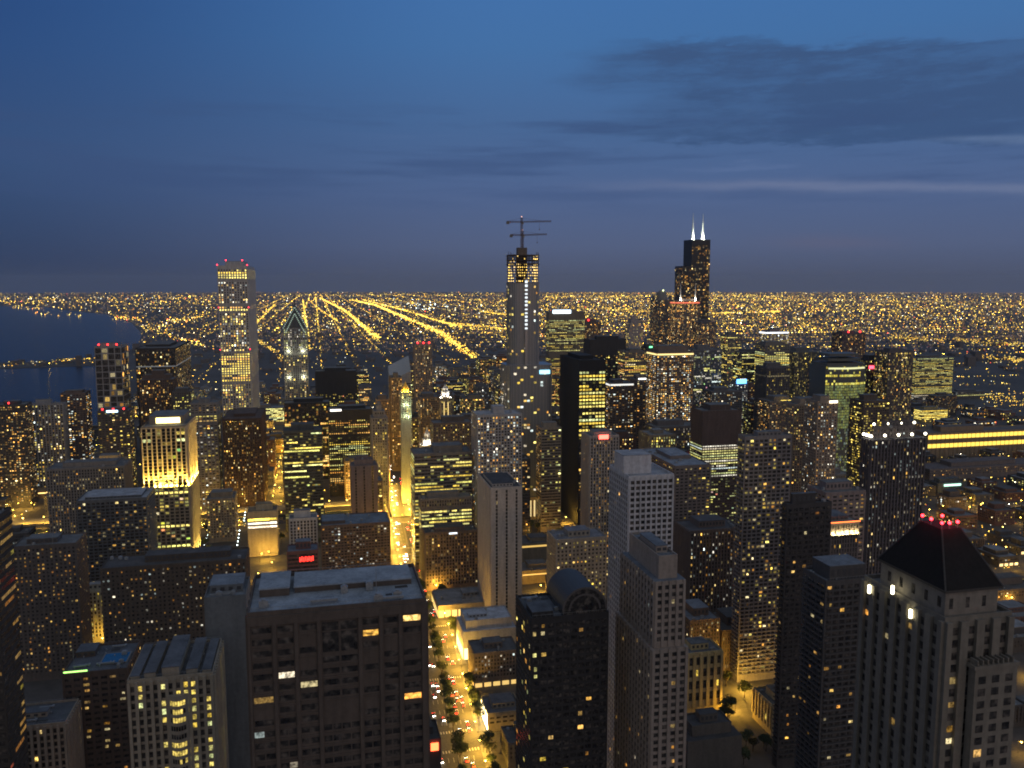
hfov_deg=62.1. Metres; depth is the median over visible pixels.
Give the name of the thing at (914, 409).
window
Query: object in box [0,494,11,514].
block
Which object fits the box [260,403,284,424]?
block
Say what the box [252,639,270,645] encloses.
window
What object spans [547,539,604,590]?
window
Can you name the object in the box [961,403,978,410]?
block
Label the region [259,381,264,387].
block
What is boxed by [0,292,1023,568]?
distant street lights
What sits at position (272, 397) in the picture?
block
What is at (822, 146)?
sky
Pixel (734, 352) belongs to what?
window
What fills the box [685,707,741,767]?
block
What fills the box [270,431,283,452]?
block
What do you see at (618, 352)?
window
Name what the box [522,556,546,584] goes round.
block
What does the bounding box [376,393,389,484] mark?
office tower
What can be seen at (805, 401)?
window
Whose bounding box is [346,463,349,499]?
window
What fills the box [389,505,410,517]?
bridge
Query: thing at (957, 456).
block
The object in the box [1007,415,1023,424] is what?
block
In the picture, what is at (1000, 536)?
block
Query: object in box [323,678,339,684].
window
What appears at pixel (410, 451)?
window
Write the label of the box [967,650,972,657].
window
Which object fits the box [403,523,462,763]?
median strip
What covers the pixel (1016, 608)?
block
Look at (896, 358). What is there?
window
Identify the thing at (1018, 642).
block
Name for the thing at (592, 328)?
office tower
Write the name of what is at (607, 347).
office tower
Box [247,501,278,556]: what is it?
block
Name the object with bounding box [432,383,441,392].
office tower
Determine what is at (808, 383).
apartment tower
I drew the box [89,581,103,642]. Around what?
block
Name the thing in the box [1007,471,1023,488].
block
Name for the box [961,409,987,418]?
block
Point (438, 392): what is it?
office tower
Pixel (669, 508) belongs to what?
window
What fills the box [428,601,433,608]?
tree
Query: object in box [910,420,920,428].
block
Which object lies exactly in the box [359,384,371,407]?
office tower
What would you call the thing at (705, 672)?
block
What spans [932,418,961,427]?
block
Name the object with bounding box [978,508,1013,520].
window
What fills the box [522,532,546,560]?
block
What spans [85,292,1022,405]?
highway lights
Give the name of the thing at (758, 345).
window
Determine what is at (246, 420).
window
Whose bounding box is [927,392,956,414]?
block
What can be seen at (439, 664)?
tree
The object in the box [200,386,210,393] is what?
block
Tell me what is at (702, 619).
block
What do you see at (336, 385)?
office tower
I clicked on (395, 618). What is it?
window
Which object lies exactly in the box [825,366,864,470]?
window
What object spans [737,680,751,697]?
tree
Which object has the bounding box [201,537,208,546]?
tree
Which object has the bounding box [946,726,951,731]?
window
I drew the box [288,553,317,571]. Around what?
window
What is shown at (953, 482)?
block
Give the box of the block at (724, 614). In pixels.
[712,607,732,672]
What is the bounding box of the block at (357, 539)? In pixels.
[320,511,390,569]
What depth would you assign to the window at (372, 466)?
974.49 m
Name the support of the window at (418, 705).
in the apartment tower at (337, 668)
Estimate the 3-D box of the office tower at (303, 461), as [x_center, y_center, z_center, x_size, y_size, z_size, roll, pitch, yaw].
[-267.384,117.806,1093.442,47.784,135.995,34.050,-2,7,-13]
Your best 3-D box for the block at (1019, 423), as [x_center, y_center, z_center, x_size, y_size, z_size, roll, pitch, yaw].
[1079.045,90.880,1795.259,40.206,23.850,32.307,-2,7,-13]
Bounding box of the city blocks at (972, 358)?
[1,295,1023,373]
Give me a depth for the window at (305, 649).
233.76 m
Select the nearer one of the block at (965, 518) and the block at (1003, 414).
the block at (965, 518)
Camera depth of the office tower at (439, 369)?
2506.30 m
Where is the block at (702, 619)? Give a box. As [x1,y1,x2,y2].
[685,598,719,645]
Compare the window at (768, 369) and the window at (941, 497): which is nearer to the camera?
the window at (941, 497)
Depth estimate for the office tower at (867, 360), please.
1350.34 m
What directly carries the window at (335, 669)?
in the apartment tower at (337, 668)
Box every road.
[12,386,1023,767]
[12,501,350,527]
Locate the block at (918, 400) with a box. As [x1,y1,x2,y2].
[911,397,926,405]
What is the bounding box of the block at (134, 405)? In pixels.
[131,402,138,417]
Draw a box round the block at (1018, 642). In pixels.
[1012,619,1023,652]
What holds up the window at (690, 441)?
in the office tower at (715, 429)
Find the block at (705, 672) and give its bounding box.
[684,636,723,712]
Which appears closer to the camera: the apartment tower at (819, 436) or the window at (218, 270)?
the apartment tower at (819, 436)
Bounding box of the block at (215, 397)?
[208,395,222,408]
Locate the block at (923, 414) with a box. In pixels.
[914,406,947,422]
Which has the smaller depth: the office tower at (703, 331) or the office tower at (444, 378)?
the office tower at (703, 331)
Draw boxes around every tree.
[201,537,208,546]
[420,581,426,588]
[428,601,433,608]
[428,614,435,624]
[428,624,436,630]
[430,632,441,641]
[432,639,442,649]
[433,649,444,660]
[436,661,447,671]
[437,585,447,588]
[438,671,448,678]
[439,677,451,688]
[439,684,453,696]
[443,697,454,706]
[445,706,456,716]
[446,713,459,730]
[447,615,455,622]
[449,620,456,637]
[450,730,464,753]
[451,740,468,762]
[457,763,466,767]
[463,671,472,677]
[464,675,475,684]
[467,685,475,690]
[469,691,480,709]
[470,699,482,718]
[472,706,484,718]
[478,730,494,752]
[482,738,496,753]
[486,753,496,761]
[487,760,500,767]
[718,706,725,713]
[719,694,736,716]
[723,670,732,685]
[723,706,734,716]
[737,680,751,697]
[740,728,753,741]
[741,745,750,764]
[748,737,758,750]
[760,733,772,746]
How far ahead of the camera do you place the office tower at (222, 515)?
1035.28 m
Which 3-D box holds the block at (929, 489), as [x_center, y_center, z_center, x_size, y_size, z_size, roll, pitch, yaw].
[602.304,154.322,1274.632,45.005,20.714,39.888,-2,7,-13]
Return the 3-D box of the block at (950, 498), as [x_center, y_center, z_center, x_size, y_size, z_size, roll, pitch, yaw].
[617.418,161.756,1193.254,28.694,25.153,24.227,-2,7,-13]
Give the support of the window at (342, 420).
in the office tower at (348, 429)
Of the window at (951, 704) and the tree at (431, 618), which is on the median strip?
the tree at (431, 618)
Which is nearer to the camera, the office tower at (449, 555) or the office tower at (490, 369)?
the office tower at (449, 555)
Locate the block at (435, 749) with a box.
[429,716,440,767]
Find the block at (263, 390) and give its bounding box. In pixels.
[259,388,267,394]
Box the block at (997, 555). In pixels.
[976,544,1018,566]
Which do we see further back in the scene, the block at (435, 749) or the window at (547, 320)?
the window at (547, 320)
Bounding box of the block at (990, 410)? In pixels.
[981,406,1000,417]
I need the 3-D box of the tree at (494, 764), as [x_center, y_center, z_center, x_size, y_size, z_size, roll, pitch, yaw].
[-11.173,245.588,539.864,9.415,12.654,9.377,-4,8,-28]
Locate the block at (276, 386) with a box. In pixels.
[270,383,282,391]
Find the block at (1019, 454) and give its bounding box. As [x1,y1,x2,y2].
[1012,450,1023,457]
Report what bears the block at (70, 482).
on the ground
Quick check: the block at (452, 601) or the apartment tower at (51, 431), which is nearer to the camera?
the block at (452, 601)
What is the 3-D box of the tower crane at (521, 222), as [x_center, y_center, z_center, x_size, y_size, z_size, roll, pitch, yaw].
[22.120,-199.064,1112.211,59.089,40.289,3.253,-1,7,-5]
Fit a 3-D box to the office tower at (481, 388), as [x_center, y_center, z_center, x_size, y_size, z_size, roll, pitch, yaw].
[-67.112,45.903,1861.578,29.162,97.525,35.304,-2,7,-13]
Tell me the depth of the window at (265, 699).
232.57 m
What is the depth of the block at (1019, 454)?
1511.51 m
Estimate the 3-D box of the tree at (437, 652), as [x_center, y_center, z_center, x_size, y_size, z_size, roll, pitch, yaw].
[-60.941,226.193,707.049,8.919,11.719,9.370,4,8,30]
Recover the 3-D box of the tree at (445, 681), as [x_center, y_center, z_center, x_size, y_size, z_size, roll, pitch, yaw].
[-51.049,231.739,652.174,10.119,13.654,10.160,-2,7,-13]
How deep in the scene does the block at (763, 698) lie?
603.69 m
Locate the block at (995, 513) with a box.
[977,501,1014,525]
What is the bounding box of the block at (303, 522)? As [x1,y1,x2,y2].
[289,508,317,543]
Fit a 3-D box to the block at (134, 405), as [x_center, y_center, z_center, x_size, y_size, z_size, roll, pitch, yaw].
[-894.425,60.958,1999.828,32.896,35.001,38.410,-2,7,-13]
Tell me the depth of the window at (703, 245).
2377.69 m
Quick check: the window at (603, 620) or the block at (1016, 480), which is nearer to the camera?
the window at (603, 620)
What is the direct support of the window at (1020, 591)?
in the block at (1012, 583)
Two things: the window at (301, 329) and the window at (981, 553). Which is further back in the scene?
the window at (301, 329)
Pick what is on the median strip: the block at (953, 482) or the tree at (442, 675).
the tree at (442, 675)
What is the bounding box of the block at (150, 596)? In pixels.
[100,545,250,648]
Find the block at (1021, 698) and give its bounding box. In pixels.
[1016,695,1023,701]
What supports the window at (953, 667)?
in the apartment tower at (938, 664)
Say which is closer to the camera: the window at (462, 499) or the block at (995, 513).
the window at (462, 499)
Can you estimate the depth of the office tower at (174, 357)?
1469.37 m
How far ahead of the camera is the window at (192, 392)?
1275.17 m
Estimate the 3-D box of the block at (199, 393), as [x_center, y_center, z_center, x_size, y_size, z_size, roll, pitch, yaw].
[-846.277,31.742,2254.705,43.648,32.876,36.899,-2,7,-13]
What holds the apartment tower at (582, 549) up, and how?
on the ground
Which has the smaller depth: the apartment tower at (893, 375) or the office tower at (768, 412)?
the office tower at (768, 412)
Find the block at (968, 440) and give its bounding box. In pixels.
[915,423,1023,458]
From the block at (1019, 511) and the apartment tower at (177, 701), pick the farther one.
the block at (1019, 511)
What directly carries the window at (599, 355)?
in the office tower at (607, 347)
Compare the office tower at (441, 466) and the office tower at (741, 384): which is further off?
the office tower at (741, 384)
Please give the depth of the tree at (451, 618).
774.39 m
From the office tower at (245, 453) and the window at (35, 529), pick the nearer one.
the window at (35, 529)
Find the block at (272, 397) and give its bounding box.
[264,391,280,403]
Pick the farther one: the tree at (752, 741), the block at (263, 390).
the block at (263, 390)
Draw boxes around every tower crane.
[506,216,550,246]
[510,229,546,247]
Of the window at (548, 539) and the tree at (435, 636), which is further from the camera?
the tree at (435, 636)
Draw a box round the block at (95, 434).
[93,424,98,442]
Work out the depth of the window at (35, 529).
989.96 m
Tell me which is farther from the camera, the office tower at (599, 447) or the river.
the river
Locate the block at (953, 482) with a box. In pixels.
[929,476,965,494]
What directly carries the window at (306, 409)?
in the office tower at (305, 409)
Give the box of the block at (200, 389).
[193,386,204,396]
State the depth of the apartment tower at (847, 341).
1529.58 m
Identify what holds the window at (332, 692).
in the apartment tower at (337, 668)
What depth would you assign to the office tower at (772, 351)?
1572.90 m
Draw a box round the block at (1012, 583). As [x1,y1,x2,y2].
[995,572,1023,602]
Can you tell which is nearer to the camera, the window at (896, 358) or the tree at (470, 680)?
the tree at (470, 680)
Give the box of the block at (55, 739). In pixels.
[25,697,84,767]
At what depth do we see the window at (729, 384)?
1436.17 m
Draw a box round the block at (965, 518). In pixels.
[936,508,977,528]
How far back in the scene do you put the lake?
4364.84 m
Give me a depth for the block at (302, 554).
768.51 m
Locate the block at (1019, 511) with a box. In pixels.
[1012,505,1023,520]
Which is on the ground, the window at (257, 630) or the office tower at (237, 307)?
the office tower at (237, 307)
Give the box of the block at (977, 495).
[957,486,993,503]
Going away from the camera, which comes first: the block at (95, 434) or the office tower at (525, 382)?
the office tower at (525, 382)
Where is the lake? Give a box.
[0,306,141,424]
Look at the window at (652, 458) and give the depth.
822.41 m
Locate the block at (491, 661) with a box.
[468,636,515,687]
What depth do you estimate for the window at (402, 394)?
1203.78 m
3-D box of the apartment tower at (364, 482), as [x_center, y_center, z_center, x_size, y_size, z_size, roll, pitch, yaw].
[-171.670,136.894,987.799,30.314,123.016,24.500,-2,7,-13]
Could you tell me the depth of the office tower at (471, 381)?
1904.15 m
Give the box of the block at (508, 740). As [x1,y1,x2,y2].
[500,721,515,767]
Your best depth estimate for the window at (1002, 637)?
221.32 m
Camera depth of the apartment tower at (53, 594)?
671.80 m
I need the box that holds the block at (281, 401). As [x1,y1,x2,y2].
[278,397,284,405]
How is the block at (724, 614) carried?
on the ground
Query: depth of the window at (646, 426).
1083.81 m
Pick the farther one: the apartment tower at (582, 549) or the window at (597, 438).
the window at (597, 438)
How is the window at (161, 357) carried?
in the office tower at (174, 357)
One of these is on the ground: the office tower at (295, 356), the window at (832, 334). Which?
the office tower at (295, 356)
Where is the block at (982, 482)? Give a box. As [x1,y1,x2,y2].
[967,476,996,490]
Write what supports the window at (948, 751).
in the apartment tower at (938, 664)
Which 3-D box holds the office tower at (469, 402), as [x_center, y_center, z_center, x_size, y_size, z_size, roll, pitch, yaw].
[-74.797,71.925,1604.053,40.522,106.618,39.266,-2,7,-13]
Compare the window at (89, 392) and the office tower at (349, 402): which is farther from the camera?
the office tower at (349, 402)
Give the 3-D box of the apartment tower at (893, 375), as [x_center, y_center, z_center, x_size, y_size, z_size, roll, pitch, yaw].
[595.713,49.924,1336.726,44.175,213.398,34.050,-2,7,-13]
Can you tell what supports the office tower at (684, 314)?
on the ground
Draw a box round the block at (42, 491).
[38,487,46,497]
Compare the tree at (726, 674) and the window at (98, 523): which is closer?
the tree at (726, 674)
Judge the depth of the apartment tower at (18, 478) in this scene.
1192.22 m
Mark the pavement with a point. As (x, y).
(479, 725)
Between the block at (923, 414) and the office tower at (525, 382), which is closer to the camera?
the office tower at (525, 382)
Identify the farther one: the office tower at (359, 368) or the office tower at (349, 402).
the office tower at (359, 368)
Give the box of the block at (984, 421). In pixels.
[965,417,994,425]
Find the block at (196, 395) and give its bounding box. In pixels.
[194,391,198,398]
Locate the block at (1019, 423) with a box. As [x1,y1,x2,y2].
[1009,421,1023,424]
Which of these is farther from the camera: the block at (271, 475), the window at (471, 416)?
the block at (271, 475)
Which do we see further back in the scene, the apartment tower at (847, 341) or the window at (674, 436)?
the apartment tower at (847, 341)
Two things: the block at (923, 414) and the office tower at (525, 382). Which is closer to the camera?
the office tower at (525, 382)
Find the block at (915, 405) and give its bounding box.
[911,402,922,410]
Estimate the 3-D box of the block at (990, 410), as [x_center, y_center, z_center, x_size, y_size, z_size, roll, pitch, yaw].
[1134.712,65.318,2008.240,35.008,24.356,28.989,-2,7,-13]
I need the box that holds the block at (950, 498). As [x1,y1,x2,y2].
[936,489,966,509]
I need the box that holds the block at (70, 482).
[46,457,132,532]
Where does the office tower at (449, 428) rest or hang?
on the ground
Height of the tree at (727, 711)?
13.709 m
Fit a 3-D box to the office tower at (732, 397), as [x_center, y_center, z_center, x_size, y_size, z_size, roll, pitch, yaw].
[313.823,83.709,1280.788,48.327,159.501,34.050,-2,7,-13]
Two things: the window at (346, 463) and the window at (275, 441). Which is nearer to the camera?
the window at (346, 463)
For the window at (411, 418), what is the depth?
1436.87 m
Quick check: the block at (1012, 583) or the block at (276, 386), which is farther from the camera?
the block at (276, 386)
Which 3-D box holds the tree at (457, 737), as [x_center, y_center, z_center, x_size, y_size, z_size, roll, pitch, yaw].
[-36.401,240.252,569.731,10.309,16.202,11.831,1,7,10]
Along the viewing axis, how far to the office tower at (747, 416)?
1381.86 m
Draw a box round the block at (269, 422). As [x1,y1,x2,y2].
[266,415,273,429]
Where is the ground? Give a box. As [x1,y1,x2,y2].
[0,292,1023,767]
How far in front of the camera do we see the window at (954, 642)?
218.10 m
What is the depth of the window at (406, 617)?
239.31 m
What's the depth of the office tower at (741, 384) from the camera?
1435.35 m
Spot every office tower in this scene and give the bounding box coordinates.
[135,341,191,464]
[139,369,177,426]
[141,409,201,549]
[172,387,193,411]
[190,396,223,508]
[206,488,238,542]
[216,260,259,416]
[222,407,267,506]
[267,434,276,475]
[282,453,284,501]
[283,294,309,399]
[283,421,323,531]
[284,396,329,478]
[315,366,357,406]
[328,404,371,496]
[333,363,349,367]
[340,400,357,404]
[344,456,355,500]
[354,366,367,372]
[357,371,368,383]
[357,382,358,403]
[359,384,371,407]
[370,401,389,519]
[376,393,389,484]
[378,475,382,511]
[388,356,411,428]
[389,372,401,470]
[399,382,411,502]
[410,441,471,570]
[411,371,413,411]
[411,411,417,447]
[413,342,432,411]
[418,392,439,446]
[418,489,471,578]
[419,430,429,446]
[422,523,477,590]
[430,415,470,449]
[432,363,446,378]
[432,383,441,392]
[434,390,455,414]
[436,380,445,387]
[438,392,453,414]
[439,376,449,382]
[439,385,450,418]
[446,379,462,392]
[447,367,452,375]
[450,366,464,376]
[452,391,464,414]
[458,374,470,394]
[460,393,484,414]
[461,367,467,374]
[461,412,470,419]
[466,376,484,393]
[468,362,475,376]
[473,382,488,409]
[476,356,495,383]
[477,471,521,624]
[487,367,499,409]
[491,369,499,398]
[493,353,505,367]
[495,386,499,403]
[500,248,551,518]
[522,453,529,534]
[536,421,560,531]
[546,309,584,385]
[552,385,554,407]
[552,406,559,415]
[552,414,559,425]
[555,377,559,405]
[560,352,605,524]
[580,428,618,586]
[584,335,625,380]
[585,319,600,337]
[612,430,635,449]
[618,348,646,379]
[624,316,642,347]
[638,428,675,448]
[640,447,710,521]
[641,343,652,350]
[645,344,693,422]
[645,418,690,447]
[650,290,672,344]
[669,283,699,347]
[674,223,709,318]
[688,344,721,406]
[690,402,741,521]
[692,319,715,347]
[701,386,741,408]
[720,332,741,386]
[728,379,747,433]
[733,348,754,382]
[742,398,753,433]
[747,382,754,400]
[753,362,789,432]
[754,341,789,383]
[757,394,791,429]
[759,329,788,343]
[789,347,817,397]
[808,352,865,471]
[835,467,845,478]
[858,354,874,393]
[911,355,953,399]
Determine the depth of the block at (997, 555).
955.43 m
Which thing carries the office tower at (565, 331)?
on the ground
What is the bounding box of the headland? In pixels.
[0,357,94,368]
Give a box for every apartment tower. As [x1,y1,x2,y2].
[0,400,38,506]
[0,505,29,767]
[14,532,92,681]
[32,399,69,486]
[60,389,93,459]
[62,639,140,767]
[76,487,158,582]
[94,342,130,409]
[97,406,137,487]
[127,634,228,767]
[245,561,429,767]
[350,454,377,512]
[471,404,521,528]
[516,568,608,767]
[546,525,606,598]
[605,378,633,434]
[607,449,673,767]
[614,530,688,767]
[627,374,645,448]
[673,514,734,610]
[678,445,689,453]
[729,429,791,682]
[771,489,831,767]
[779,396,837,500]
[793,554,864,767]
[801,394,837,491]
[807,370,808,395]
[807,478,865,561]
[830,509,859,558]
[831,330,865,357]
[846,393,889,486]
[852,514,1019,767]
[859,420,926,574]
[873,347,913,424]
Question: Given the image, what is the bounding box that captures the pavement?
[389,512,491,767]
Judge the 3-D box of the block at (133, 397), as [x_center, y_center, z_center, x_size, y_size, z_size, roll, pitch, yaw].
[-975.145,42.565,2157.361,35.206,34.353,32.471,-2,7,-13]
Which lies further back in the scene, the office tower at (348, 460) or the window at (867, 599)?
the office tower at (348, 460)
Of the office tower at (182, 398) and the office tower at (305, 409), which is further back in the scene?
the office tower at (305, 409)
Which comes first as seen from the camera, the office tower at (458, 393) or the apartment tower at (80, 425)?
the apartment tower at (80, 425)
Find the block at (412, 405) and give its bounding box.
[412,398,413,413]
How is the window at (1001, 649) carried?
in the apartment tower at (938, 664)
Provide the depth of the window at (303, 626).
232.96 m
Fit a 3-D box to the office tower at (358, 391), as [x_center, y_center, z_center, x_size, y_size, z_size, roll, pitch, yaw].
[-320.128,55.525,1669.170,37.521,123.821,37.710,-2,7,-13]
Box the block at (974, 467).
[924,456,1023,480]
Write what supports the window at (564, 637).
in the apartment tower at (562, 636)
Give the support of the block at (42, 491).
on the ground
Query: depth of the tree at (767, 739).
572.30 m
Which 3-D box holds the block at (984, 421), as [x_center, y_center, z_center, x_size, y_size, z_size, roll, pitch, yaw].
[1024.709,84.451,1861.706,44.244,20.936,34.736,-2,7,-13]
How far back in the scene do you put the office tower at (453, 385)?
1826.60 m
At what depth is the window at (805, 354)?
1612.76 m
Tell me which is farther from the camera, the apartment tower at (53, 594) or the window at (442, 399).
the window at (442, 399)
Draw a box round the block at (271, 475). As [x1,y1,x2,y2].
[268,465,274,484]
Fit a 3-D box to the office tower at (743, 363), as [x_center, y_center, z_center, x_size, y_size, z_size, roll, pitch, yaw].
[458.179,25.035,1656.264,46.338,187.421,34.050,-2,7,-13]
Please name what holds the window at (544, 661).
in the apartment tower at (562, 636)
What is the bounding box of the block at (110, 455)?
[94,453,126,458]
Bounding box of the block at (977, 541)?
[960,527,984,546]
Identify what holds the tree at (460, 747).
on the median strip
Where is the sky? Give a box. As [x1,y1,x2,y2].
[0,0,1023,293]
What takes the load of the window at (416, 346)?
in the office tower at (422, 366)
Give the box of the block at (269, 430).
[266,428,273,433]
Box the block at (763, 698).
[751,684,774,735]
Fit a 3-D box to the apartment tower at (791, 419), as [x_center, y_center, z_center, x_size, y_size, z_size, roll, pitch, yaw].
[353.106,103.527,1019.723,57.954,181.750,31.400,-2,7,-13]
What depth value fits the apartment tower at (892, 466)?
721.07 m
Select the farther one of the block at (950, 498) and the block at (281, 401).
the block at (281, 401)
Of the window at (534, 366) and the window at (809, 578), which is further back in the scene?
the window at (534, 366)
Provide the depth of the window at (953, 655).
218.48 m
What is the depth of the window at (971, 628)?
218.80 m
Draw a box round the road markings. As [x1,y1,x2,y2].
[395,494,478,761]
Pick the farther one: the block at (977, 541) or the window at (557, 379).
the window at (557, 379)
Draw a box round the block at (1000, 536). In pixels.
[987,529,1022,544]
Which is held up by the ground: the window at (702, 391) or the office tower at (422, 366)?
the office tower at (422, 366)
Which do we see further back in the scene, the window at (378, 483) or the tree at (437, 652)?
the window at (378, 483)
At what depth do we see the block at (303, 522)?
826.24 m
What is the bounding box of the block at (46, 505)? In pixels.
[44,494,48,516]
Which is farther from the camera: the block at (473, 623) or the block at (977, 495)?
the block at (977, 495)
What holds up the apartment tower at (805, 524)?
on the ground
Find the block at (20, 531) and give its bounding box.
[12,524,35,543]
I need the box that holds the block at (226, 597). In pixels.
[204,572,250,767]
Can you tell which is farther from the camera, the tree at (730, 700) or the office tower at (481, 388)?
the office tower at (481, 388)
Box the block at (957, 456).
[948,454,970,458]
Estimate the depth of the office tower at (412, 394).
2054.22 m
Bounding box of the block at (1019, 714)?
[1013,698,1023,726]
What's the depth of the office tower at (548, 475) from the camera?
1073.31 m
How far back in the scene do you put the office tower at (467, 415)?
1399.25 m
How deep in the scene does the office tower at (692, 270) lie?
2377.16 m
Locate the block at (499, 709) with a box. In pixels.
[481,692,515,731]
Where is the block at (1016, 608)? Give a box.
[997,599,1023,621]
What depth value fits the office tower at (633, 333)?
1956.33 m
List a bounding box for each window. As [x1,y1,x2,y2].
[0,404,37,500]
[0,515,28,767]
[0,741,6,745]
[0,750,6,754]
[0,758,7,762]
[13,529,35,543]
[14,537,91,673]
[33,405,64,486]
[47,468,123,532]
[61,392,93,459]
[77,492,157,582]
[95,346,130,409]
[98,409,137,487]
[103,563,244,642]
[133,679,211,767]
[136,342,191,460]
[140,380,172,425]
[155,488,189,547]
[173,392,193,409]
[191,402,222,503]
[208,498,238,537]
[218,270,250,414]
[223,420,262,504]
[248,518,276,528]
[251,627,270,634]
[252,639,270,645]
[252,650,271,657]
[253,662,271,669]
[253,674,272,680]
[254,685,272,692]
[254,696,272,703]
[255,616,422,767]
[255,719,273,726]
[255,732,263,737]
[266,408,283,421]
[267,441,276,468]
[279,671,294,678]
[284,329,307,398]
[284,404,329,475]
[284,432,323,526]
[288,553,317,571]
[290,520,315,543]
[290,762,297,767]
[299,623,315,629]
[300,646,316,652]
[300,669,316,675]
[301,681,317,687]
[301,692,317,698]
[302,703,317,709]
[302,714,318,721]
[316,394,356,405]
[322,525,389,569]
[322,621,338,651]
[323,656,338,662]
[323,667,339,673]
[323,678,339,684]
[324,689,339,696]
[328,420,369,491]
[341,620,357,650]
[341,654,357,660]
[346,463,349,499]
[355,466,373,512]
[363,629,377,635]
[373,412,387,513]
[378,483,381,511]
[380,401,389,480]
[392,379,400,466]
[402,394,410,418]
[403,614,419,620]
[403,625,419,631]
[404,648,420,654]
[404,659,420,665]
[404,670,420,676]
[404,681,420,687]
[405,692,420,698]
[405,703,420,709]
[410,451,471,564]
[411,418,417,447]
[416,346,431,400]
[418,397,437,446]
[419,499,471,528]
[426,532,476,585]
[430,423,470,448]
[439,611,443,617]
[442,399,449,413]
[452,610,456,615]
[460,398,484,413]
[464,649,467,659]
[471,416,520,526]
[474,387,488,409]
[484,682,490,686]
[493,681,499,685]
[496,489,517,609]
[502,366,549,490]
[507,286,536,354]
[516,602,606,767]
[522,461,529,533]
[536,427,560,526]
[540,659,546,663]
[540,666,546,670]
[540,673,546,677]
[546,320,583,384]
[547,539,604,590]
[555,379,558,405]
[563,636,569,640]
[578,371,604,520]
[590,438,617,577]
[598,355,616,380]
[605,385,632,432]
[608,470,671,767]
[615,558,682,767]
[618,352,646,379]
[620,439,634,448]
[626,323,640,346]
[630,380,644,447]
[646,355,692,421]
[646,426,689,447]
[650,302,669,344]
[652,436,674,446]
[652,458,709,518]
[669,303,697,344]
[674,245,709,318]
[689,350,720,406]
[689,670,692,677]
[690,441,737,520]
[690,531,734,610]
[702,391,740,408]
[710,656,713,663]
[716,690,719,697]
[717,655,720,662]
[720,335,740,385]
[728,384,746,432]
[731,438,790,673]
[733,352,754,381]
[742,403,753,433]
[754,345,788,383]
[754,369,788,415]
[757,400,779,429]
[759,334,787,343]
[779,506,829,757]
[780,404,802,490]
[789,352,817,397]
[796,574,858,767]
[802,401,836,491]
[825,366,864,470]
[831,334,864,357]
[846,401,888,485]
[858,360,873,392]
[858,587,925,767]
[860,428,924,573]
[873,351,912,419]
[888,571,985,608]
[912,358,952,395]
[914,409,947,419]
[925,466,1023,475]
[927,720,930,728]
[930,671,933,679]
[933,623,936,631]
[936,512,976,525]
[937,497,965,506]
[944,761,949,767]
[945,749,950,756]
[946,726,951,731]
[947,713,952,720]
[948,702,953,707]
[949,689,954,696]
[950,664,955,672]
[950,677,954,683]
[951,652,956,659]
[952,640,957,647]
[953,627,958,635]
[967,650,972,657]
[968,638,973,645]
[969,626,974,633]
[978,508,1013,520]
[981,553,1018,561]
[983,649,988,656]
[984,636,989,643]
[985,624,990,631]
[998,591,1023,597]
[999,647,1004,654]
[1000,635,1004,642]
[1001,623,1005,629]
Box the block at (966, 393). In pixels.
[952,389,984,398]
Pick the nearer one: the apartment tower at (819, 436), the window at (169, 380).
the apartment tower at (819, 436)
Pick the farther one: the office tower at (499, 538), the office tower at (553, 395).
the office tower at (553, 395)
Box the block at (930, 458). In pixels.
[925,450,935,462]
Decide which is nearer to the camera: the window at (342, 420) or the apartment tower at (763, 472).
the apartment tower at (763, 472)
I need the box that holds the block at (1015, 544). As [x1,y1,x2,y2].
[1003,536,1023,554]
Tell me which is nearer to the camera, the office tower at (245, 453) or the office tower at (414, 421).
the office tower at (245, 453)
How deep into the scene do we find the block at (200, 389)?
2306.22 m
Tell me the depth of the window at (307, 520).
825.43 m
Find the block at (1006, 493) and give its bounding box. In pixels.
[986,485,1023,501]
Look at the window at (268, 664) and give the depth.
231.43 m
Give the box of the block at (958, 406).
[956,401,962,409]
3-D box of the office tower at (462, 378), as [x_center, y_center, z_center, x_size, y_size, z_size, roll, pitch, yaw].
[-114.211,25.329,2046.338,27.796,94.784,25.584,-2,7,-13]
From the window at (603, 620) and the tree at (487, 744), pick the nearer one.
the window at (603, 620)
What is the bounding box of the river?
[36,509,391,533]
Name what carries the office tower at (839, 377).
on the ground
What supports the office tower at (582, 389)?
on the ground
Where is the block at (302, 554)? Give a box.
[287,538,318,571]
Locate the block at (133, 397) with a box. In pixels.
[131,393,136,402]
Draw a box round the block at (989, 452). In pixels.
[979,447,1005,456]
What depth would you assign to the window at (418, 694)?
242.07 m
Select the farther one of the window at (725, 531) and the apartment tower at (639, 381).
the apartment tower at (639, 381)
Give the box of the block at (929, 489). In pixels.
[923,482,935,496]
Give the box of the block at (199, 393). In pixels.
[194,389,202,397]
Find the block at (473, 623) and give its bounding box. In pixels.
[456,605,515,659]
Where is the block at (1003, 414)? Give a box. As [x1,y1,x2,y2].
[994,409,1015,419]
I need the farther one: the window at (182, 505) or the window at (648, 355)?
the window at (648, 355)
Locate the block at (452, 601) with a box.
[432,586,483,617]

